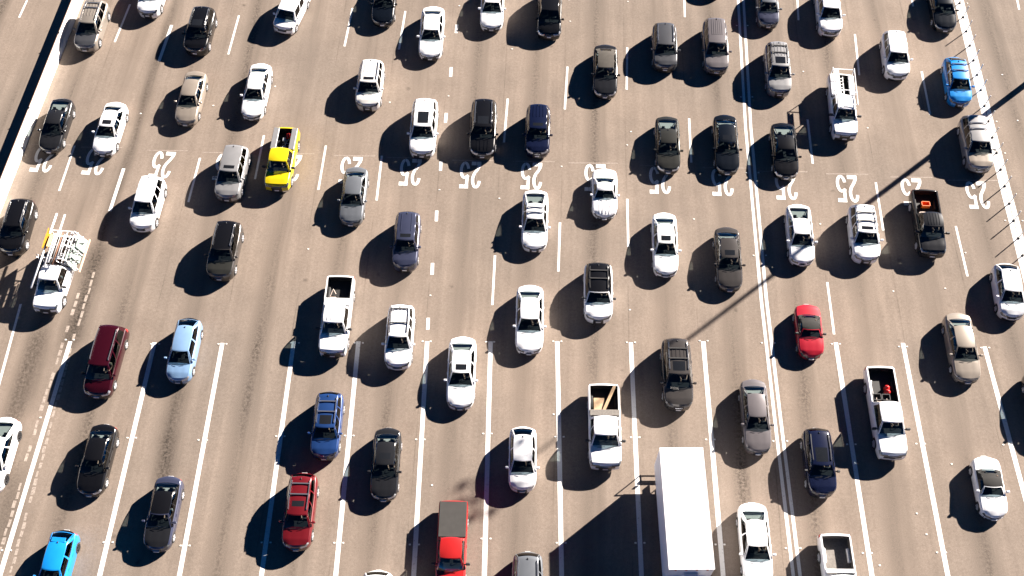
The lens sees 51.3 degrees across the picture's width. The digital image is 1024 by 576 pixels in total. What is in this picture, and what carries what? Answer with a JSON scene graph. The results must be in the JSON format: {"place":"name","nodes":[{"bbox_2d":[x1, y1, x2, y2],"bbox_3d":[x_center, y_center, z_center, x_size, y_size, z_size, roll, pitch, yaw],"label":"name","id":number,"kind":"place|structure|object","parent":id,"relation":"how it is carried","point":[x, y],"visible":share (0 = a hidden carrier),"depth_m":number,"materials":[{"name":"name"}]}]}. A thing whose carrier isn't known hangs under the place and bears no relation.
{"place":"outdoors","nodes":[
{"label":"outdoors","id":0,"kind":"place"},
{"bbox_2d":[137,0,164,18],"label":"sport utility vehicle","id":1,"kind":"object","parent":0,"point":[149,9],"visible":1,"depth_m":85.90,"materials":[{"name":"white paint"}]},
{"bbox_2d":[0,0,1023,575],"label":"road","id":2,"kind":"structure","parent":0,"point":[260,310],"depth_m":73.92,"materials":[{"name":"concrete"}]},
{"bbox_2d":[0,417,21,491],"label":"sedan","id":3,"kind":"object","parent":2,"relation":"on","point":[10,434],"visible":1,"depth_m":67.10,"materials":[{"name":"white paint"}]},
{"bbox_2d":[0,304,21,382],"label":"lane line","id":4,"kind":"object","parent":2,"relation":"on","point":[9,345],"visible":1,"depth_m":71.76,"materials":[{"name":"white paint"}]},
{"bbox_2d":[0,198,37,256],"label":"sport utility vehicle","id":5,"kind":"object","parent":2,"relation":"on","point":[20,218],"visible":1,"depth_m":74.98,"materials":[{"name":"black paint"}]},
{"bbox_2d":[8,422,51,575],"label":"worn lane paint","id":6,"kind":"object","parent":2,"relation":"on","point":[30,500],"visible":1,"depth_m":66.40,"materials":[{"name":"paint"}]},
{"bbox_2d":[0,341,71,575],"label":"lane line","id":7,"kind":"object","parent":2,"relation":"on","point":[28,480],"visible":1,"depth_m":67.55,"materials":[{"name":"white paint"}]},
{"bbox_2d":[0,0,82,211],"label":"concrete barrier","id":8,"kind":"object","parent":2,"relation":"on","point":[32,114],"visible":1,"depth_m":81.60,"materials":[{"name":"white"}]},
{"bbox_2d":[29,147,53,171],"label":"speed numeral","id":9,"kind":"object","parent":2,"relation":"on","point":[39,161],"visible":0.83,"depth_m":79.23,"materials":[{"name":"white paint"}]},
{"bbox_2d":[24,343,63,460],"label":"worn lane paint","id":10,"kind":"object","parent":2,"relation":"on","point":[44,399],"visible":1,"depth_m":69.72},
{"bbox_2d":[37,98,75,154],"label":"sedan","id":11,"kind":"object","parent":2,"relation":"on","point":[60,115],"visible":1,"depth_m":79.69,"materials":[{"name":"grey paint"}]},
{"bbox_2d":[33,530,80,575],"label":"hatchback","id":12,"kind":"object","parent":2,"relation":"on","point":[63,547],"visible":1,"depth_m":63.36,"materials":[{"name":"paint"}]},
{"bbox_2d":[33,230,86,313],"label":"work truck","id":13,"kind":"object","parent":2,"relation":"on","point":[50,297],"visible":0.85,"depth_m":72.51,"materials":[{"name":"white paint"}]},
{"bbox_2d":[73,0,110,53],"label":"sport utility vehicle","id":14,"kind":"object","parent":2,"relation":"on","point":[94,19],"visible":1,"depth_m":84.47,"materials":[{"name":"beige paint"}]},
{"bbox_2d":[81,149,103,174],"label":"speed numeral","id":15,"kind":"object","parent":2,"relation":"on","point":[91,165],"visible":0.88,"depth_m":79.11,"materials":[{"name":"white paint"}]},
{"bbox_2d":[75,424,119,496],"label":"sedan","id":16,"kind":"object","parent":2,"relation":"on","point":[103,442],"visible":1,"depth_m":66.41,"materials":[{"name":"black paint"}]},
{"bbox_2d":[81,325,129,398],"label":"minivan","id":17,"kind":"object","parent":2,"relation":"on","point":[110,345],"visible":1,"depth_m":69.59,"materials":[{"name":"red paint"}]},
{"bbox_2d":[91,102,128,157],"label":"sedan","id":18,"kind":"object","parent":2,"relation":"on","point":[106,140],"visible":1,"depth_m":79.51,"materials":[{"name":"white paint"}]},
{"bbox_2d":[97,342,156,575],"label":"lane line","id":19,"kind":"object","parent":2,"relation":"on","point":[123,474],"visible":1,"depth_m":67.52,"materials":[{"name":"white paint"}]},
{"bbox_2d":[128,175,166,233],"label":"sport utility vehicle","id":20,"kind":"object","parent":2,"relation":"on","point":[143,217],"visible":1,"depth_m":75.87,"materials":[{"name":"white paint"}]},
{"bbox_2d":[149,151,175,177],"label":"speed numeral","id":21,"kind":"object","parent":2,"relation":"on","point":[171,154],"visible":0.98,"depth_m":79.18,"materials":[{"name":"white paint"}]},
{"bbox_2d":[141,476,184,552],"bbox_3d":[-21.304,13.731,65.134,2.124,1.447,4.718,2,60,1],"label":"sedan","id":22,"kind":"object","parent":2,"relation":"on","point":[168,495],"visible":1,"depth_m":64.68,"materials":[{"name":"grey paint"}]},
{"bbox_2d":[164,318,203,384],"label":"hatchback","id":23,"kind":"object","parent":2,"relation":"on","point":[187,338],"visible":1,"depth_m":70.17,"materials":[{"name":"blue paint"}]},
{"bbox_2d":[174,71,207,126],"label":"sedan","id":24,"kind":"object","parent":2,"relation":"on","point":[188,113],"visible":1,"depth_m":80.94,"materials":[{"name":"beige paint"}]},
{"bbox_2d":[182,6,217,56],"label":"sport utility vehicle","id":25,"kind":"object","parent":2,"relation":"on","point":[196,43],"visible":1,"depth_m":84.18,"materials":[{"name":"black paint"}]},
{"bbox_2d":[177,343,223,575],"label":"lane line","id":26,"kind":"object","parent":2,"relation":"on","point":[196,483],"visible":1,"depth_m":67.48,"materials":[{"name":"white paint"}]},
{"bbox_2d":[204,220,243,281],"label":"sport utility vehicle","id":27,"kind":"object","parent":2,"relation":"on","point":[227,241],"visible":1,"depth_m":73.90,"materials":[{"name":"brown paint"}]},
{"bbox_2d":[213,145,250,202],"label":"sport utility vehicle","id":28,"kind":"object","parent":2,"relation":"on","point":[229,188],"visible":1,"depth_m":77.21,"materials":[{"name":"silver metal"}]},
{"bbox_2d":[240,63,272,121],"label":"sedan","id":29,"kind":"object","parent":2,"relation":"on","point":[253,106],"visible":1,"depth_m":81.27,"materials":[{"name":"white paint"}]},
{"bbox_2d":[259,341,295,575],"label":"lane line","id":30,"kind":"object","parent":2,"relation":"on","point":[274,482],"visible":1,"depth_m":67.52,"materials":[{"name":"white paint"}]},
{"bbox_2d":[262,127,299,191],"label":"pickup truck","id":31,"kind":"object","parent":2,"relation":"on","point":[278,178],"visible":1,"depth_m":77.58,"materials":[{"name":"yellow paint"}]},
{"bbox_2d":[273,0,310,34],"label":"hatchback","id":32,"kind":"object","parent":2,"relation":"on","point":[289,14],"visible":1,"depth_m":85.15,"materials":[{"name":"white paint"}]},
{"bbox_2d":[279,473,318,551],"bbox_3d":[-12.948,13.563,65.073,2.200,1.719,4.842,1,60,1],"label":"sport utility vehicle","id":33,"kind":"object","parent":2,"relation":"on","point":[302,496],"visible":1,"depth_m":64.52,"materials":[{"name":"paint"}]},
{"bbox_2d":[307,391,344,460],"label":"sport utility vehicle","id":34,"kind":"object","parent":2,"relation":"on","point":[329,412],"visible":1,"depth_m":67.37,"materials":[{"name":"blue paint"}]},
{"bbox_2d":[315,275,354,357],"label":"pickup truck","id":35,"kind":"object","parent":2,"relation":"on","point":[334,342],"visible":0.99,"depth_m":71.01,"materials":[{"name":"white paint"}]},
{"bbox_2d":[333,341,360,575],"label":"lane line","id":36,"kind":"object","parent":2,"relation":"on","point":[345,476],"visible":1,"depth_m":67.52,"materials":[{"name":"white paint"}]},
{"bbox_2d":[337,167,368,226],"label":"sedan","id":37,"kind":"object","parent":2,"relation":"on","point":[352,210],"visible":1,"depth_m":76.40,"materials":[{"name":"metal"}]},
{"bbox_2d":[353,59,384,111],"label":"sport utility vehicle","id":38,"kind":"object","parent":2,"relation":"on","point":[368,98],"visible":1,"depth_m":81.36,"materials":[{"name":"paint"}]},
{"bbox_2d":[370,0,396,27],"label":"sedan","id":39,"kind":"object","parent":2,"relation":"on","point":[383,13],"visible":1,"depth_m":85.66,"materials":[{"name":"paint"}]},
{"bbox_2d":[367,428,401,501],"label":"sedan","id":40,"kind":"object","parent":2,"relation":"on","point":[386,451],"visible":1,"depth_m":66.23,"materials":[{"name":"grey paint"}]},
{"bbox_2d":[381,304,415,370],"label":"sport utility vehicle","id":41,"kind":"object","parent":2,"relation":"on","point":[401,322],"visible":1,"depth_m":70.45,"materials":[{"name":"white paint"}]},
{"bbox_2d":[389,211,421,272],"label":"sport utility vehicle","id":42,"kind":"object","parent":2,"relation":"on","point":[405,257],"visible":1,"depth_m":74.25,"materials":[{"name":"blue paint"}]},
{"bbox_2d":[399,158,421,185],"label":"speed numeral","id":43,"kind":"object","parent":2,"relation":"on","point":[406,174],"visible":1,"depth_m":78.81,"materials":[{"name":"white paint"}]},
{"bbox_2d":[411,341,428,575],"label":"lane line","id":44,"kind":"object","parent":2,"relation":"on","point":[419,478],"visible":1,"depth_m":67.53,"materials":[{"name":"white paint"}]},
{"bbox_2d":[407,98,438,158],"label":"sport utility vehicle","id":45,"kind":"object","parent":2,"relation":"on","point":[422,144],"visible":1,"depth_m":79.25,"materials":[{"name":"white paint"}]},
{"bbox_2d":[417,6,444,60],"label":"sedan","id":46,"kind":"object","parent":2,"relation":"on","point":[430,45],"visible":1,"depth_m":84.24,"materials":[{"name":"white paint"}]},
{"bbox_2d":[431,501,469,575],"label":"pickup truck","id":47,"kind":"object","parent":2,"relation":"on","point":[451,545],"visible":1,"depth_m":63.79,"materials":[{"name":"paint"}]},
{"bbox_2d":[444,337,477,410],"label":"sedan","id":48,"kind":"object","parent":2,"relation":"on","point":[461,360],"visible":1,"depth_m":69.35,"materials":[{"name":"white paint"}]},
{"bbox_2d":[459,161,480,188],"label":"speed numeral","id":49,"kind":"object","parent":2,"relation":"on","point":[466,177],"visible":1,"depth_m":78.68,"materials":[{"name":"white paint"}]},
{"bbox_2d":[467,99,498,159],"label":"sport utility vehicle","id":50,"kind":"object","parent":2,"relation":"on","point":[482,145],"visible":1,"depth_m":79.20,"materials":[{"name":"black paint"}]},
{"bbox_2d":[482,341,492,575],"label":"lane line","id":51,"kind":"object","parent":2,"relation":"on","point":[486,482],"visible":1,"depth_m":67.52,"materials":[{"name":"white paint"}]},
{"bbox_2d":[478,0,505,31],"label":"sedan","id":52,"kind":"object","parent":2,"relation":"on","point":[491,15],"visible":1,"depth_m":85.47,"materials":[{"name":"white paint"}]},
{"bbox_2d":[505,427,539,492],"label":"hatchback","id":53,"kind":"object","parent":2,"relation":"on","point":[522,450],"visible":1,"depth_m":66.32,"materials":[{"name":"white paint"}]},
{"bbox_2d":[512,551,542,575],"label":"sport utility vehicle","id":54,"kind":"object","parent":2,"relation":"on","point":[527,563],"visible":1,"depth_m":62.69,"materials":[{"name":"metal"}]},
{"bbox_2d":[513,285,545,355],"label":"sedan","id":55,"kind":"object","parent":2,"relation":"on","point":[529,307],"visible":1,"depth_m":71.34,"materials":[{"name":"white paint"}]},
{"bbox_2d":[520,162,541,189],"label":"speed numeral","id":56,"kind":"object","parent":2,"relation":"on","point":[527,178],"visible":0.97,"depth_m":78.63,"materials":[{"name":"white paint"}]},
{"bbox_2d":[519,190,550,252],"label":"utility vehicle","id":57,"kind":"object","parent":2,"relation":"on","point":[534,238],"visible":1,"depth_m":75.26,"materials":[{"name":"white paint"}]},
{"bbox_2d":[523,104,552,158],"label":"sport utility vehicle","id":58,"kind":"object","parent":2,"relation":"on","point":[537,145],"visible":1,"depth_m":79.12,"materials":[{"name":"blue paint"}]},
{"bbox_2d":[555,341,563,575],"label":"lane line","id":59,"kind":"object","parent":2,"relation":"on","point":[559,470],"visible":1,"depth_m":67.55,"materials":[{"name":"white paint"}]},
{"bbox_2d":[581,262,615,323],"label":"sport utility vehicle","id":60,"kind":"object","parent":2,"relation":"on","point":[597,281],"visible":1,"depth_m":72.22,"materials":[{"name":"white paint"}]},
{"bbox_2d":[590,169,619,220],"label":"coupe","id":61,"kind":"object","parent":2,"relation":"on","point":[604,195],"visible":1,"depth_m":76.59,"materials":[{"name":"white paint"}]},
{"bbox_2d":[585,384,625,470],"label":"pickup truck","id":62,"kind":"object","parent":2,"relation":"on","point":[604,454],"visible":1,"depth_m":66.96,"materials":[{"name":"white paint"}]},
{"bbox_2d":[591,44,619,98],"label":"utility vehicle","id":63,"kind":"object","parent":2,"relation":"on","point":[605,57],"visible":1,"depth_m":82.25,"materials":[{"name":"grey paint"}]},
{"bbox_2d":[629,342,643,575],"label":"lane line","id":64,"kind":"object","parent":2,"relation":"on","point":[637,481],"visible":1,"depth_m":67.48,"materials":[{"name":"white paint"}]},
{"bbox_2d":[649,166,670,194],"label":"speed numeral","id":65,"kind":"object","parent":2,"relation":"on","point":[656,190],"visible":0.91,"depth_m":78.34,"materials":[{"name":"white paint"}]},
{"bbox_2d":[650,213,680,277],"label":"sedan","id":66,"kind":"object","parent":2,"relation":"on","point":[663,233],"visible":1,"depth_m":74.33,"materials":[{"name":"white paint"}]},
{"bbox_2d":[651,22,680,72],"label":"sport utility vehicle","id":67,"kind":"object","parent":2,"relation":"on","point":[663,35],"visible":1,"depth_m":83.33,"materials":[{"name":"grey paint"}]},
{"bbox_2d":[653,116,682,174],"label":"sedan","id":68,"kind":"object","parent":2,"relation":"on","point":[666,133],"visible":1,"depth_m":78.68,"materials":[{"name":"grey paint"}]},
{"bbox_2d":[660,338,696,411],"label":"sport utility vehicle","id":69,"kind":"object","parent":2,"relation":"on","point":[676,362],"visible":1,"depth_m":69.05,"materials":[{"name":"grey paint"}]},
{"bbox_2d":[654,447,714,575],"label":"box truck","id":70,"kind":"object","parent":2,"relation":"on","point":[686,543],"visible":1,"depth_m":61.92,"materials":[{"name":"white"}]},
{"bbox_2d":[701,341,725,575],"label":"lane line","id":71,"kind":"object","parent":2,"relation":"on","point":[715,480],"visible":1,"depth_m":67.50,"materials":[{"name":"white paint"}]},
{"bbox_2d":[701,18,731,75],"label":"sport utility vehicle","id":72,"kind":"object","parent":2,"relation":"on","point":[714,32],"visible":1,"depth_m":83.26,"materials":[{"name":"grey paint"}]},
{"bbox_2d":[711,169,733,196],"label":"speed numeral","id":73,"kind":"object","parent":2,"relation":"on","point":[718,184],"visible":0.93,"depth_m":78.20,"materials":[{"name":"white paint"}]},
{"bbox_2d":[711,115,741,175],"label":"sedan","id":74,"kind":"object","parent":2,"relation":"on","point":[724,130],"visible":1,"depth_m":78.72,"materials":[{"name":"paint"}]},
{"bbox_2d":[712,227,745,292],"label":"sedan","id":75,"kind":"object","parent":2,"relation":"on","point":[726,245],"visible":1,"depth_m":73.73,"materials":[{"name":"grey paint"}]},
{"bbox_2d":[736,502,775,575],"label":"sedan","id":76,"kind":"object","parent":2,"relation":"on","point":[752,523],"visible":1,"depth_m":63.82,"materials":[{"name":"white paint"}]},
{"bbox_2d":[738,379,774,455],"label":"sedan","id":77,"kind":"object","parent":2,"relation":"on","point":[754,405],"visible":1,"depth_m":67.83,"materials":[{"name":"grey paint"}]},
{"bbox_2d":[737,0,794,575],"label":"double line","id":78,"kind":"object","parent":2,"relation":"on","point":[765,340],"visible":1,"depth_m":72.91,"materials":[{"name":"white paint"}]},
{"bbox_2d":[755,0,781,29],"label":"hatchback","id":79,"kind":"object","parent":2,"relation":"on","point":[767,18],"visible":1,"depth_m":85.49,"materials":[{"name":"metal"}]},
{"bbox_2d":[742,0,801,575],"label":"double line","id":80,"kind":"object","parent":2,"relation":"on","point":[771,337],"visible":1,"depth_m":72.93,"materials":[{"name":"white paint"}]},
{"bbox_2d":[763,41,794,97],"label":"sport utility vehicle","id":81,"kind":"object","parent":2,"relation":"on","point":[776,56],"visible":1,"depth_m":82.11,"materials":[{"name":"silver metal"}]},
{"bbox_2d":[768,123,801,180],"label":"sedan","id":82,"kind":"object","parent":2,"relation":"on","point":[782,139],"visible":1,"depth_m":78.44,"materials":[{"name":"black paint"}]},
{"bbox_2d":[775,178,797,199],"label":"speed numeral","id":83,"kind":"object","parent":2,"relation":"on","point":[782,188],"visible":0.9,"depth_m":77.96,"materials":[{"name":"white paint"}]},
{"bbox_2d":[783,204,817,266],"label":"sedan","id":84,"kind":"object","parent":2,"relation":"on","point":[797,221],"visible":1,"depth_m":74.74,"materials":[{"name":"white paint"}]},
{"bbox_2d":[792,304,826,359],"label":"convertible","id":85,"kind":"object","parent":2,"relation":"on","point":[809,345],"visible":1,"depth_m":71.08,"materials":[{"name":"red paint"}]},
{"bbox_2d":[800,428,839,498],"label":"sport utility vehicle","id":86,"kind":"object","parent":2,"relation":"on","point":[816,447],"visible":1,"depth_m":66.16,"materials":[{"name":"blue paint"}]},
{"bbox_2d":[813,0,844,37],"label":"sport utility vehicle","id":87,"kind":"object","parent":2,"relation":"on","point":[828,14],"visible":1,"depth_m":85.06,"materials":[{"name":"white paint"}]},
{"bbox_2d":[817,534,855,575],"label":"pickup truck","id":88,"kind":"object","parent":2,"relation":"on","point":[835,556],"visible":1,"depth_m":63.75,"materials":[{"name":"white paint"}]},
{"bbox_2d":[825,67,861,140],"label":"pickup truck","id":89,"kind":"object","parent":2,"relation":"on","point":[842,127],"visible":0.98,"depth_m":79.99,"materials":[{"name":"white paint"}]},
{"bbox_2d":[834,68,842,107],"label":"ladder","id":90,"kind":"object","parent":89,"relation":"on","point":[838,87],"visible":1,"depth_m":80.15,"materials":[{"name":"white"}]},
{"bbox_2d":[836,175,858,202],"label":"speed numeral","id":91,"kind":"object","parent":2,"relation":"on","point":[854,178],"visible":1,"depth_m":78.09,"materials":[{"name":"white paint"}]},
{"bbox_2d":[834,342,873,575],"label":"lane line","id":92,"kind":"object","parent":2,"relation":"on","point":[855,469],"visible":1,"depth_m":67.58,"materials":[{"name":"white paint"}]},
{"bbox_2d":[845,204,883,264],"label":"sport utility vehicle","id":93,"kind":"object","parent":2,"relation":"on","point":[860,221],"visible":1,"depth_m":74.59,"materials":[{"name":"white paint"}]},
{"bbox_2d":[863,366,910,459],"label":"pickup truck","id":94,"kind":"object","parent":2,"relation":"on","point":[888,443],"visible":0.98,"depth_m":67.47,"materials":[{"name":"white paint"}]},
{"bbox_2d":[879,30,912,81],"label":"sport utility vehicle","id":95,"kind":"object","parent":2,"relation":"on","point":[892,43],"visible":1,"depth_m":82.91,"materials":[{"name":"white paint"}]},
{"bbox_2d":[901,343,949,575],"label":"lane line","id":96,"kind":"object","parent":2,"relation":"on","point":[930,485],"visible":1,"depth_m":67.42,"materials":[{"name":"white paint"}]},
{"bbox_2d":[908,189,949,257],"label":"pickup truck","id":97,"kind":"object","parent":2,"relation":"on","point":[928,243],"visible":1,"depth_m":74.78,"materials":[{"name":"grey paint"}]},
{"bbox_2d":[926,0,958,32],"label":"sedan","id":98,"kind":"object","parent":2,"relation":"on","point":[942,13],"visible":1,"depth_m":85.46,"materials":[{"name":"paint"}]},
{"bbox_2d":[940,57,974,107],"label":"hatchback","id":99,"kind":"object","parent":2,"relation":"on","point":[953,70],"visible":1,"depth_m":81.67,"materials":[{"name":"paint"}]},
{"bbox_2d":[941,313,982,384],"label":"sedan","id":100,"kind":"object","parent":2,"relation":"on","point":[957,331],"visible":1,"depth_m":70.32,"materials":[{"name":"beige paint"}]},
{"bbox_2d":[956,115,996,173],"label":"sport utility vehicle","id":101,"kind":"object","parent":2,"relation":"on","point":[972,131],"visible":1,"depth_m":78.55,"materials":[{"name":"beige metal"}]},
{"bbox_2d":[965,181,989,208],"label":"speed numeral","id":102,"kind":"object","parent":2,"relation":"on","point":[974,197],"visible":1,"depth_m":77.78,"materials":[{"name":"white paint"}]},
{"bbox_2d":[954,0,1023,280],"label":"edge stripe","id":103,"kind":"object","parent":2,"relation":"on","point":[996,163],"visible":0.89,"depth_m":79.65,"materials":[{"name":"white paint"}]},
{"bbox_2d":[968,456,1009,520],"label":"convertible","id":104,"kind":"object","parent":2,"relation":"on","point":[990,498],"visible":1,"depth_m":65.66,"materials":[{"name":"white paint"}]},
{"bbox_2d":[959,0,1023,257],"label":"edge stripe","id":105,"kind":"object","parent":2,"relation":"on","point":[995,138],"visible":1,"depth_m":80.88,"materials":[{"name":"white paint"}]},
{"bbox_2d":[983,347,1023,499],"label":"lane line","id":106,"kind":"object","parent":2,"relation":"on","point":[1006,428],"visible":1,"depth_m":68.88,"materials":[{"name":"white paint"}]},
{"bbox_2d":[989,263,1023,320],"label":"hatchback","id":107,"kind":"object","parent":2,"relation":"on","point":[1005,280],"visible":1,"depth_m":72.44,"materials":[{"name":"white paint"}]},
{"bbox_2d":[535,0,563,39],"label":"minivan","id":108,"kind":"object","parent":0,"point":[549,19],"visible":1,"depth_m":84.89,"materials":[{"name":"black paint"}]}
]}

